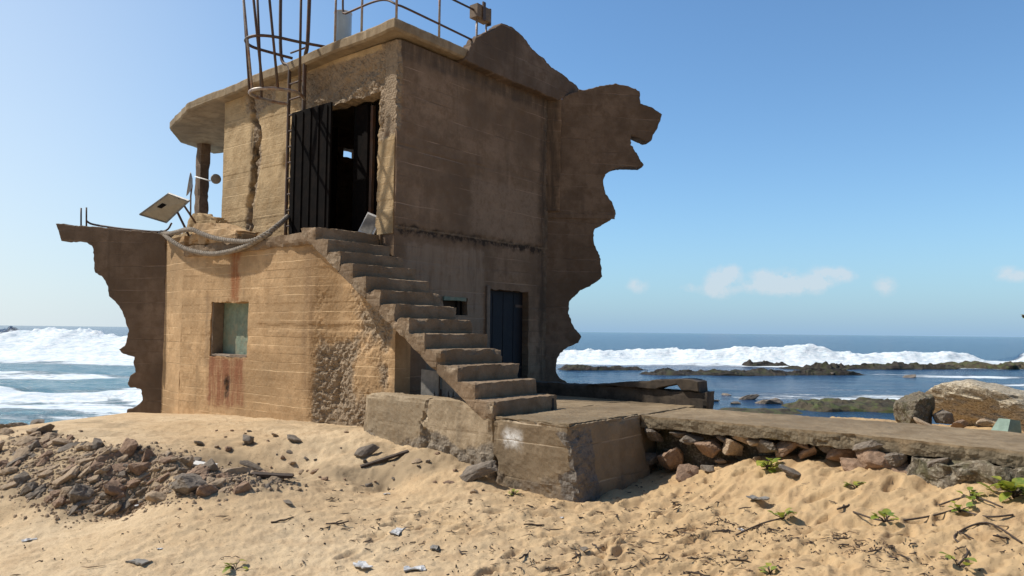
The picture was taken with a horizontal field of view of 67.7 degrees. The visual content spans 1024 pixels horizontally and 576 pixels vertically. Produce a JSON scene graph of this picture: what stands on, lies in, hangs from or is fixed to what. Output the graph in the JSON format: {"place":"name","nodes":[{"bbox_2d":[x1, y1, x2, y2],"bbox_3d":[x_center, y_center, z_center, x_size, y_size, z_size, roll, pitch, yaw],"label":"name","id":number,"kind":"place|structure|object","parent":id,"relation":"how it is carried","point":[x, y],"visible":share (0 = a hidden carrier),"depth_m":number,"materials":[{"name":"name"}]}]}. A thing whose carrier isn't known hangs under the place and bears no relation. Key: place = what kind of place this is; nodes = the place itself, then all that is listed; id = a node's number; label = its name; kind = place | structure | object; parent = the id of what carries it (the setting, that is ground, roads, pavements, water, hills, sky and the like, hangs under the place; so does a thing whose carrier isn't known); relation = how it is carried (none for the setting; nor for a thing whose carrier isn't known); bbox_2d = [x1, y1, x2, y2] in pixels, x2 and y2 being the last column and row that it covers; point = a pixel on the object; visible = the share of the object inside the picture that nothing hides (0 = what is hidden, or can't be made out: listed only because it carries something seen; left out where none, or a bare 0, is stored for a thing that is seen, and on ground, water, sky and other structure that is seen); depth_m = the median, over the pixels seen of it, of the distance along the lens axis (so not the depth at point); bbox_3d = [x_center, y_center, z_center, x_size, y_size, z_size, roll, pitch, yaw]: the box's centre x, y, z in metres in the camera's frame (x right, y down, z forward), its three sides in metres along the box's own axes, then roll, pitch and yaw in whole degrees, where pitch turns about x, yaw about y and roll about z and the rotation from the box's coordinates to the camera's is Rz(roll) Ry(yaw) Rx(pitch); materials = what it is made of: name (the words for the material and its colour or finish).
{"place":"outdoors","nodes":[
{"label":"outdoors","id":0,"kind":"place"},
{"bbox_2d":[0,412,1023,575],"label":"ground","id":1,"kind":"structure","parent":0,"point":[812,490],"depth_m":7.15,"materials":[{"name":"sand"}]},
{"bbox_2d":[0,466,17,475],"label":"rubble stone","id":2,"kind":"object","parent":1,"relation":"on","point":[8,470],"visible":1,"depth_m":8.86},
{"bbox_2d":[0,481,18,489],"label":"rubble stone","id":3,"kind":"object","parent":1,"relation":"on","point":[9,485],"visible":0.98,"depth_m":8.60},
{"bbox_2d":[13,471,29,483],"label":"rubble stone","id":4,"kind":"object","parent":1,"relation":"on","point":[23,477],"visible":1,"depth_m":8.66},
{"bbox_2d":[12,446,30,460],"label":"rubble stone","id":5,"kind":"object","parent":1,"relation":"on","point":[21,452],"visible":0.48,"depth_m":9.31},
{"bbox_2d":[14,436,39,445],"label":"rubble stone","id":6,"kind":"object","parent":1,"relation":"on","point":[25,440],"visible":0.61,"depth_m":9.80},
{"bbox_2d":[20,482,37,495],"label":"rubble stone","id":7,"kind":"object","parent":1,"relation":"on","point":[27,488],"visible":0.83,"depth_m":8.46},
{"bbox_2d":[25,483,48,498],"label":"rubble stone","id":8,"kind":"object","parent":1,"relation":"on","point":[36,492],"visible":0.77,"depth_m":8.43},
{"bbox_2d":[36,424,54,433],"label":"rock","id":9,"kind":"object","parent":1,"relation":"on","point":[47,428],"visible":0.83,"depth_m":10.26,"materials":[{"name":"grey stone"}]},
{"bbox_2d":[52,496,65,507],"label":"rubble stone","id":10,"kind":"object","parent":1,"relation":"on","point":[58,502],"visible":0.98,"depth_m":8.20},
{"bbox_2d":[52,438,70,445],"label":"rubble stone","id":11,"kind":"object","parent":1,"relation":"on","point":[61,441],"visible":0.75,"depth_m":9.48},
{"bbox_2d":[52,465,78,486],"bbox_3d":[-4.994,2.116,8.564,0.305,0.092,0.226,-40,28,-23],"label":"rubble stone","id":12,"kind":"object","parent":1,"relation":"on","point":[69,474],"visible":1,"depth_m":8.50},
{"bbox_2d":[57,442,79,452],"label":"rubble stone","id":13,"kind":"object","parent":1,"relation":"on","point":[67,446],"visible":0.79,"depth_m":9.28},
{"bbox_2d":[68,500,82,515],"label":"rubble stone","id":14,"kind":"object","parent":1,"relation":"on","point":[75,507],"visible":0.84,"depth_m":8.14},
{"bbox_2d":[68,483,94,502],"bbox_3d":[-4.700,2.238,8.303,0.264,0.196,0.273,15,-17,38],"label":"rock","id":15,"kind":"object","parent":1,"relation":"on","point":[78,492],"visible":0.98,"depth_m":8.24,"materials":[{"name":"grey stone"}]},
{"bbox_2d":[91,438,104,450],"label":"rock","id":16,"kind":"object","parent":1,"relation":"on","point":[97,443],"visible":0.93,"depth_m":9.06,"materials":[{"name":"grey stone"}]},
{"bbox_2d":[90,460,105,471],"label":"rubble stone","id":17,"kind":"object","parent":1,"relation":"on","point":[94,465],"visible":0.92,"depth_m":8.64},
{"bbox_2d":[95,449,121,461],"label":"rubble stone","id":18,"kind":"object","parent":1,"relation":"on","point":[104,458],"visible":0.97,"depth_m":8.75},
{"bbox_2d":[102,501,120,515],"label":"rubble stone","id":19,"kind":"object","parent":1,"relation":"on","point":[113,508],"visible":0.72,"depth_m":8.17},
{"bbox_2d":[103,480,125,495],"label":"rock","id":20,"kind":"object","parent":1,"relation":"on","point":[111,487],"visible":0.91,"depth_m":8.34,"materials":[{"name":"brown stone"}]},
{"bbox_2d":[105,463,126,475],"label":"rubble stone","id":21,"kind":"object","parent":1,"relation":"on","point":[118,468],"visible":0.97,"depth_m":8.63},
{"bbox_2d":[120,438,137,457],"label":"rubble stone","id":22,"kind":"object","parent":1,"relation":"on","point":[128,446],"visible":0.94,"depth_m":8.85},
{"bbox_2d":[127,478,143,487],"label":"rubble stone","id":23,"kind":"object","parent":1,"relation":"on","point":[134,483],"visible":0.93,"depth_m":8.49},
{"bbox_2d":[125,558,151,564],"bbox_3d":[-3.140,2.308,6.457,0.226,0.036,0.122,-1,-4,27],"label":"scrap","id":24,"kind":"object","parent":1,"relation":"on","point":[138,561],"visible":1,"depth_m":6.43,"materials":[{"name":"grey wood"}]},
{"bbox_2d":[128,462,150,475],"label":"rock","id":25,"kind":"object","parent":1,"relation":"on","point":[138,468],"visible":0.86,"depth_m":8.58,"materials":[{"name":"brown stone"}]},
{"bbox_2d":[141,448,152,461],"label":"rubble stone","id":26,"kind":"object","parent":1,"relation":"on","point":[147,455],"visible":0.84,"depth_m":8.81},
{"bbox_2d":[145,490,166,502],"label":"rubble stone","id":27,"kind":"object","parent":1,"relation":"on","point":[153,496],"visible":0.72,"depth_m":7.82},
{"bbox_2d":[0,428,319,529],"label":"gravel","id":28,"kind":"structure","parent":1,"relation":"on","point":[125,513],"depth_m":8.46,"materials":[{"name":"gravel"}]},
{"bbox_2d":[179,456,193,466],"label":"rubble stone","id":29,"kind":"object","parent":1,"relation":"on","point":[188,461],"visible":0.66,"depth_m":8.76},
{"bbox_2d":[171,473,206,493],"bbox_3d":[-3.344,2.026,7.896,0.362,0.181,0.422,7,-8,0],"label":"rock","id":30,"kind":"object","parent":1,"relation":"on","point":[188,483],"visible":0.89,"depth_m":7.79,"materials":[{"name":"grey stone"}]},
{"bbox_2d":[185,465,209,474],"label":"rubble stone","id":31,"kind":"object","parent":1,"relation":"on","point":[199,470],"visible":0.54,"depth_m":8.12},
{"bbox_2d":[195,484,218,496],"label":"rubble stone","id":32,"kind":"object","parent":1,"relation":"on","point":[204,490],"visible":0.88,"depth_m":7.71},
{"bbox_2d":[201,458,218,471],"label":"rubble stone","id":33,"kind":"object","parent":1,"relation":"on","point":[211,465],"visible":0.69,"depth_m":8.18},
{"bbox_2d":[208,478,226,487],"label":"rubble stone","id":34,"kind":"object","parent":1,"relation":"on","point":[218,483],"visible":0.76,"depth_m":7.87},
{"bbox_2d":[222,559,247,572],"bbox_3d":[-2.269,2.297,6.314,0.195,0.089,0.227,1,-3,0],"label":"creeper plant","id":35,"kind":"object","parent":1,"relation":"on","point":[228,568],"visible":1,"depth_m":6.28,"materials":[{"name":"green plant"}]},
{"bbox_2d":[220,466,253,473],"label":"rubble stone","id":36,"kind":"object","parent":1,"relation":"on","point":[242,469],"visible":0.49,"depth_m":8.21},
{"bbox_2d":[232,480,251,493],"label":"rubble stone","id":37,"kind":"object","parent":1,"relation":"on","point":[243,486],"visible":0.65,"depth_m":7.80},
{"bbox_2d":[239,460,263,470],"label":"rock","id":38,"kind":"object","parent":1,"relation":"on","point":[249,464],"visible":0.88,"depth_m":9.32,"materials":[{"name":"grey stone"}]},
{"bbox_2d":[250,471,293,478],"bbox_3d":[-2.584,2.015,8.228,0.443,0.062,0.103,1,-3,-4],"label":"board","id":39,"kind":"object","parent":1,"relation":"on","point":[279,475],"visible":1,"depth_m":8.20,"materials":[{"name":"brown wood"}]},
{"bbox_2d":[56,0,661,426],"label":"ruined lookout","id":40,"kind":"object","parent":1,"relation":"on","point":[472,172],"visible":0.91,"depth_m":13.28,"materials":[{"name":"concrete"}]},
{"bbox_2d":[80,207,172,232],"bbox_3d":[-7.770,-1.369,15.364,2.032,0.527,0.035,0,-3,8],"label":"pipe frame","id":41,"kind":"object","parent":40,"relation":"on","point":[90,223],"visible":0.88,"depth_m":15.39,"materials":[{"name":"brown metal"}]},
{"bbox_2d":[139,193,196,235],"bbox_3d":[-6.637,-1.259,14.615,1.420,1.034,0.993,0,-3,4],"label":"solar panel","id":42,"kind":"object","parent":40,"relation":"on","point":[167,207],"visible":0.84,"depth_m":14.53,"materials":[{"name":"grey glass"}]},
{"bbox_2d":[186,172,192,212],"bbox_3d":[-7.201,-1.605,17.029,0.147,1.989,0.560,2,-4,-24],"label":"dish antenna","id":43,"kind":"object","parent":40,"relation":"on","point":[190,185],"visible":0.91,"depth_m":16.99,"materials":[{"name":"grey metal"}]},
{"bbox_2d":[195,174,220,183],"bbox_3d":[-6.868,-2.420,16.995,0.210,0.450,1.829,3,-4,-39],"label":"flood lamp","id":44,"kind":"object","parent":40,"relation":"attached to","point":[215,178],"visible":1,"depth_m":16.31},
{"bbox_2d":[159,214,288,255],"bbox_3d":[-5.298,-0.890,13.892,3.856,0.730,0.761,-2,-4,39],"label":"rope","id":45,"kind":"object","parent":40,"relation":"hanging from","point":[246,243],"visible":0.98,"depth_m":13.25,"materials":[{"name":"fabric"}]},
{"bbox_2d":[211,301,248,357],"bbox_3d":[-4.807,0.732,13.315,1.612,1.180,0.284,-2,-4,39],"label":"window","id":46,"kind":"structure","parent":40,"relation":"in","point":[229,336],"depth_m":13.58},
{"bbox_2d":[333,10,351,41],"bbox_3d":[-2.926,-4.373,13.188,0.314,0.755,0.314,-2,-4,39],"label":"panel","id":47,"kind":"object","parent":40,"relation":"on","point":[344,26],"visible":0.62,"depth_m":13.06,"materials":[{"name":"grey plastic"}]},
{"bbox_2d":[358,212,375,234],"bbox_3d":[-2.262,-1.002,12.192,0.395,0.439,0.114,-1,-3,21],"label":"propped board","id":48,"kind":"object","parent":40,"relation":"on","point":[367,226],"visible":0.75,"depth_m":12.18,"materials":[{"name":"grey wood"}]},
{"bbox_2d":[442,296,465,314],"bbox_3d":[-1.014,0.309,12.936,0.221,0.340,0.611,-2,-4,39],"label":"window","id":49,"kind":"structure","parent":40,"relation":"in","point":[456,302],"depth_m":12.96,"materials":[{"name":"metal"}]},
{"bbox_2d":[485,286,522,377],"bbox_3d":[-0.146,0.940,13.988,0.235,1.900,1.240,-2,-4,39],"label":"door","id":50,"kind":"structure","parent":40,"relation":"in","point":[503,311],"depth_m":14.14,"materials":[{"name":"wood"}]},
{"bbox_2d":[353,561,372,568],"bbox_3d":[-1.225,2.265,6.241,0.117,0.037,0.201,3,-4,-31],"label":"scrap","id":51,"kind":"object","parent":1,"relation":"on","point":[362,564],"visible":1,"depth_m":6.25,"materials":[{"name":"plastic"}]},
{"bbox_2d":[354,444,379,457],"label":"rock","id":52,"kind":"object","parent":1,"relation":"on","point":[366,451],"visible":1,"depth_m":9.37,"materials":[{"name":"grey stone"}]},
{"bbox_2d":[360,450,408,467],"bbox_3d":[-1.538,2.069,9.238,0.586,0.200,0.079,2,-3,-19],"label":"board","id":53,"kind":"object","parent":1,"relation":"on","point":[383,459],"visible":1,"depth_m":9.22,"materials":[{"name":"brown wood"}]},
{"bbox_2d":[403,565,425,570],"bbox_3d":[-0.787,2.260,6.159,0.177,0.033,0.095,1,-3,-11],"label":"scrap","id":54,"kind":"object","parent":1,"relation":"on","point":[420,568],"visible":1,"depth_m":6.14,"materials":[{"name":"plastic"}]},
{"bbox_2d":[363,392,497,478],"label":"retaining wall","id":55,"kind":"structure","parent":1,"relation":"on","point":[460,429],"depth_m":9.40,"materials":[{"name":"brown concrete"}]},
{"bbox_2d":[421,369,439,396],"bbox_3d":[-1.102,1.333,10.326,0.339,0.461,0.030,-2,-4,39],"label":"plank","id":56,"kind":"object","parent":55,"relation":"on","point":[430,382],"visible":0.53,"depth_m":10.31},
{"bbox_2d":[459,460,497,481],"bbox_3d":[-0.379,2.045,8.573,0.440,0.137,0.254,-20,16,-7],"label":"rock","id":57,"kind":"object","parent":1,"relation":"on","point":[470,473],"visible":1,"depth_m":8.49,"materials":[{"name":"grey stone"}]},
{"bbox_2d":[7,461,1023,575],"bbox_3d":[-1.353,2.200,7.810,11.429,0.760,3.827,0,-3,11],"label":"drift litter","id":58,"kind":"object","parent":1,"relation":"on","point":[812,542],"visible":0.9,"depth_m":6.56,"materials":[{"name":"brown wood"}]},
{"bbox_2d":[493,395,694,502],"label":"landing platform","id":59,"kind":"structure","parent":1,"relation":"on","point":[577,449],"depth_m":8.55,"materials":[{"name":"brown concrete"}]},
{"bbox_2d":[441,379,460,397],"bbox_3d":[-0.782,1.324,10.119,0.389,0.459,0.030,-2,-4,39],"label":"plank","id":60,"kind":"object","parent":59,"relation":"on","point":[447,390],"visible":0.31,"depth_m":10.16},
{"bbox_2d":[536,381,713,408],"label":"parapet wall","id":61,"kind":"structure","parent":59,"relation":"on","point":[703,400],"depth_m":11.15,"materials":[{"name":"concrete"}]},
{"bbox_2d":[588,378,707,391],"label":"leaning slab","id":62,"kind":"structure","parent":61,"relation":"on","point":[693,384],"depth_m":10.76,"materials":[{"name":"concrete"}]},
{"bbox_2d":[645,452,656,465],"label":"rock","id":63,"kind":"object","parent":1,"relation":"on","point":[651,458],"visible":0.67,"depth_m":9.25,"materials":[{"name":"grey stone"}]},
{"bbox_2d":[657,447,683,469],"bbox_3d":[1.905,2.018,9.112,0.372,0.306,0.224,0,8,-20],"label":"rock","id":64,"kind":"object","parent":1,"relation":"on","point":[671,459],"visible":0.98,"depth_m":9.02,"materials":[{"name":"brown stone"}]},
{"bbox_2d":[675,463,698,481],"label":"rock","id":65,"kind":"object","parent":1,"relation":"on","point":[684,472],"visible":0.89,"depth_m":8.57,"materials":[{"name":"brown stone"}]},
{"bbox_2d":[735,508,796,535],"bbox_3d":[2.238,2.059,6.786,0.613,0.217,0.226,1,-3,-6],"label":"creeper plant","id":66,"kind":"object","parent":1,"relation":"on","point":[781,515],"visible":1,"depth_m":6.80,"materials":[{"name":"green plant"}]},
{"bbox_2d":[756,439,777,452],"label":"rock","id":67,"kind":"object","parent":1,"relation":"on","point":[764,446],"visible":0.98,"depth_m":8.30,"materials":[{"name":"brown stone"}]},
{"bbox_2d":[746,438,770,445],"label":"rock","id":68,"kind":"object","parent":67,"relation":"on","point":[752,442],"visible":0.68,"depth_m":8.41,"materials":[{"name":"stone"}]},
{"bbox_2d":[758,563,776,574],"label":"creeper plant","id":69,"kind":"object","parent":1,"relation":"on","point":[768,568],"visible":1,"depth_m":5.68,"materials":[{"name":"green plant"}]},
{"bbox_2d":[756,458,780,472],"bbox_3d":[2.736,1.872,8.067,0.268,0.142,0.377,-1,-4,30],"label":"creeper plant","id":70,"kind":"object","parent":1,"relation":"on","point":[767,465],"visible":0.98,"depth_m":8.03,"materials":[{"name":"green plant"}]},
{"bbox_2d":[775,440,797,456],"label":"rock","id":71,"kind":"object","parent":1,"relation":"on","point":[784,448],"visible":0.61,"depth_m":8.19,"materials":[{"name":"brown stone"}]},
{"bbox_2d":[778,464,800,477],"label":"rock","id":72,"kind":"object","parent":1,"relation":"on","point":[791,472],"visible":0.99,"depth_m":7.63,"materials":[{"name":"grey stone"}]},
{"bbox_2d":[798,445,816,459],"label":"rock","id":73,"kind":"object","parent":1,"relation":"on","point":[809,452],"visible":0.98,"depth_m":8.07,"materials":[{"name":"brown stone"}]},
{"bbox_2d":[640,408,1023,491],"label":"walkway","id":74,"kind":"structure","parent":1,"relation":"on","point":[979,455],"depth_m":7.92,"materials":[{"name":"concrete"}]},
{"bbox_2d":[644,428,663,441],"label":"rock","id":75,"kind":"object","parent":74,"relation":"on","point":[652,435],"visible":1,"depth_m":9.17,"materials":[{"name":"brown stone"}]},
{"bbox_2d":[694,438,721,457],"bbox_3d":[2.293,1.848,8.820,0.380,0.222,0.293,3,-4,-33],"label":"rock","id":76,"kind":"object","parent":74,"relation":"on","point":[711,448],"visible":0.99,"depth_m":8.72,"materials":[{"name":"brown stone"}]},
{"bbox_2d":[679,434,703,444],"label":"rock","id":77,"kind":"object","parent":76,"relation":"on","point":[688,439],"visible":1,"depth_m":8.88,"materials":[{"name":"grey stone"}]},
{"bbox_2d":[722,438,743,455],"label":"rock","id":78,"kind":"object","parent":74,"relation":"on","point":[732,447],"visible":0.98,"depth_m":8.58,"materials":[{"name":"stone"}]},
{"bbox_2d":[852,440,882,450],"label":"rock","id":79,"kind":"object","parent":74,"relation":"on","point":[870,444],"visible":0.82,"depth_m":7.48,"materials":[{"name":"grey stone"}]},
{"bbox_2d":[991,418,1021,432],"bbox_3d":[5.513,1.558,8.523,0.250,0.202,0.200,2,-4,-23],"label":"block","id":80,"kind":"object","parent":74,"relation":"on","point":[1008,425],"depth_m":8.47,"materials":[{"name":"concrete"}]},
{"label":"rock","id":81,"kind":"object","parent":74,"relation":"on","visible":0},
{"bbox_2d":[890,461,908,473],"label":"rock","id":82,"kind":"object","parent":81,"relation":"on","point":[898,468],"visible":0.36,"depth_m":7.33,"materials":[{"name":"brown stone"}]},
{"bbox_2d":[826,448,856,461],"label":"rock","id":83,"kind":"object","parent":1,"relation":"on","point":[834,454],"visible":0.5,"depth_m":7.83,"materials":[{"name":"brown stone"}]},
{"bbox_2d":[840,457,867,470],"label":"rock","id":84,"kind":"object","parent":1,"relation":"on","point":[848,464],"visible":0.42,"depth_m":7.60,"materials":[{"name":"brown stone"}]},
{"bbox_2d":[855,449,891,468],"bbox_3d":[3.576,1.675,7.505,0.302,0.222,0.305,0,-3,6],"label":"rock","id":85,"kind":"object","parent":1,"relation":"on","point":[869,458],"visible":0.77,"depth_m":7.42,"materials":[{"name":"brown stone"}]},
{"bbox_2d":[884,452,906,466],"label":"rock","id":86,"kind":"object","parent":1,"relation":"on","point":[895,459],"visible":0.88,"depth_m":7.33,"materials":[{"name":"grey stone"}]},
{"bbox_2d":[853,508,957,521],"bbox_3d":[3.322,1.904,6.374,0.838,0.134,0.395,0,-3,17],"label":"creeper plant","id":87,"kind":"object","parent":1,"relation":"on","point":[885,512],"visible":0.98,"depth_m":6.35,"materials":[{"name":"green plant"}]},
{"bbox_2d":[893,391,934,424],"bbox_3d":[4.834,1.508,9.234,0.447,0.586,0.543,5,-12,34],"label":"boulder","id":88,"kind":"object","parent":1,"relation":"on","point":[918,404],"visible":0.69,"depth_m":9.08,"materials":[{"name":"stone"}]},
{"bbox_2d":[927,458,950,467],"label":"rock","id":89,"kind":"object","parent":1,"relation":"on","point":[931,463],"visible":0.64,"depth_m":7.06,"materials":[{"name":"grey stone"}]},
{"bbox_2d":[932,409,953,423],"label":"rock","id":90,"kind":"object","parent":1,"relation":"on","point":[942,416],"visible":0.99,"depth_m":8.94,"materials":[{"name":"grey stone"}]},
{"bbox_2d":[951,419,967,427],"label":"rock","id":91,"kind":"object","parent":1,"relation":"on","point":[962,423],"visible":0.9,"depth_m":8.78,"materials":[{"name":"brown stone"}]},
{"bbox_2d":[938,487,1002,507],"bbox_3d":[3.937,1.797,6.461,0.247,0.176,0.543,2,-4,-29],"label":"creeper plant","id":92,"kind":"object","parent":1,"relation":"on","point":[971,496],"visible":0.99,"depth_m":6.51,"materials":[{"name":"green plant"}]},
{"bbox_2d":[925,379,1023,431],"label":"boulder","id":93,"kind":"object","parent":1,"relation":"on","point":[971,402],"visible":0.66,"depth_m":9.25,"materials":[{"name":"stone"}]},
{"bbox_2d":[939,522,1021,567],"bbox_3d":[3.420,1.915,5.663,0.922,0.196,0.427,3,-4,-31],"label":"creeper plant","id":94,"kind":"object","parent":1,"relation":"on","point":[948,556],"visible":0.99,"depth_m":5.62,"materials":[{"name":"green plant"}]},
{"bbox_2d":[948,501,1013,517],"bbox_3d":[3.795,1.829,6.253,0.221,0.095,0.494,2,-3,-21],"label":"creeper plant","id":95,"kind":"object","parent":1,"relation":"on","point":[968,505],"visible":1,"depth_m":6.32,"materials":[{"name":"green plant"}]},
{"bbox_2d":[976,418,992,425],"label":"rock","id":96,"kind":"object","parent":1,"relation":"on","point":[984,422],"visible":1,"depth_m":8.81,"materials":[{"name":"stone"}]},
{"bbox_2d":[977,476,1023,501],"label":"creeper plant","id":97,"kind":"object","parent":1,"relation":"on","point":[1015,484],"visible":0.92,"depth_m":6.41,"materials":[{"name":"green plant"}]},
{"bbox_2d":[0,325,1023,424],"bbox_3d":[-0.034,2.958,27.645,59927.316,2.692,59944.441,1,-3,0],"label":"sea","id":98,"kind":"structure","parent":0,"point":[52,373],"depth_m":57.10,"materials":[{"name":"liquid"}]},
{"bbox_2d":[559,364,645,370],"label":"reef ledge","id":99,"kind":"object","parent":98,"relation":"in","point":[579,367],"visible":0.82,"depth_m":52.59,"materials":[{"name":"stone"}]},
{"bbox_2d":[640,368,863,375],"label":"reef ledge","id":100,"kind":"object","parent":98,"relation":"on","point":[734,372],"visible":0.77,"depth_m":48.62,"materials":[{"name":"stone"}]},
{"bbox_2d":[719,407,802,414],"bbox_3d":[8.321,4.215,25.621,3.170,0.367,2.262,1,-3,-6],"label":"reef ledge","id":101,"kind":"object","parent":98,"relation":"in","point":[790,411],"visible":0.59,"depth_m":25.42,"materials":[{"name":"stone"}]},
{"bbox_2d":[742,359,789,365],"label":"reef ledge","id":102,"kind":"object","parent":98,"relation":"in","point":[749,362],"visible":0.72,"depth_m":62.28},
{"bbox_2d":[763,398,782,403],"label":"rock","id":103,"kind":"object","parent":98,"relation":"on","point":[774,401],"visible":0.97,"depth_m":28.47,"materials":[{"name":"grey stone"}]},
{"bbox_2d":[781,398,895,412],"bbox_3d":[12.540,4.237,27.301,5.927,0.611,3.531,1,-3,0],"label":"reef ledge","id":104,"kind":"object","parent":98,"relation":"in","point":[841,405],"visible":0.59,"depth_m":26.48,"materials":[{"name":"stone"}]},
{"bbox_2d":[779,361,960,369],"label":"reef ledge","id":105,"kind":"object","parent":98,"relation":"in","point":[895,365],"visible":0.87,"depth_m":59.00,"materials":[{"name":"stone"}]},
{"bbox_2d":[939,361,1023,369],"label":"reef ledge","id":106,"kind":"object","parent":98,"relation":"in","point":[1009,365],"visible":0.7,"depth_m":62.32,"materials":[{"name":"stone"}]},
{"bbox_2d":[0,0,1023,336],"label":"sky","id":107,"kind":"structure","parent":0,"point":[810,167],"materials":[{"name":"blue"}]},
{"bbox_2d":[669,430,691,437],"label":"rock","id":108,"kind":"object","parent":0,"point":[679,433],"visible":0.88,"depth_m":9.02,"materials":[{"name":"brown stone"}]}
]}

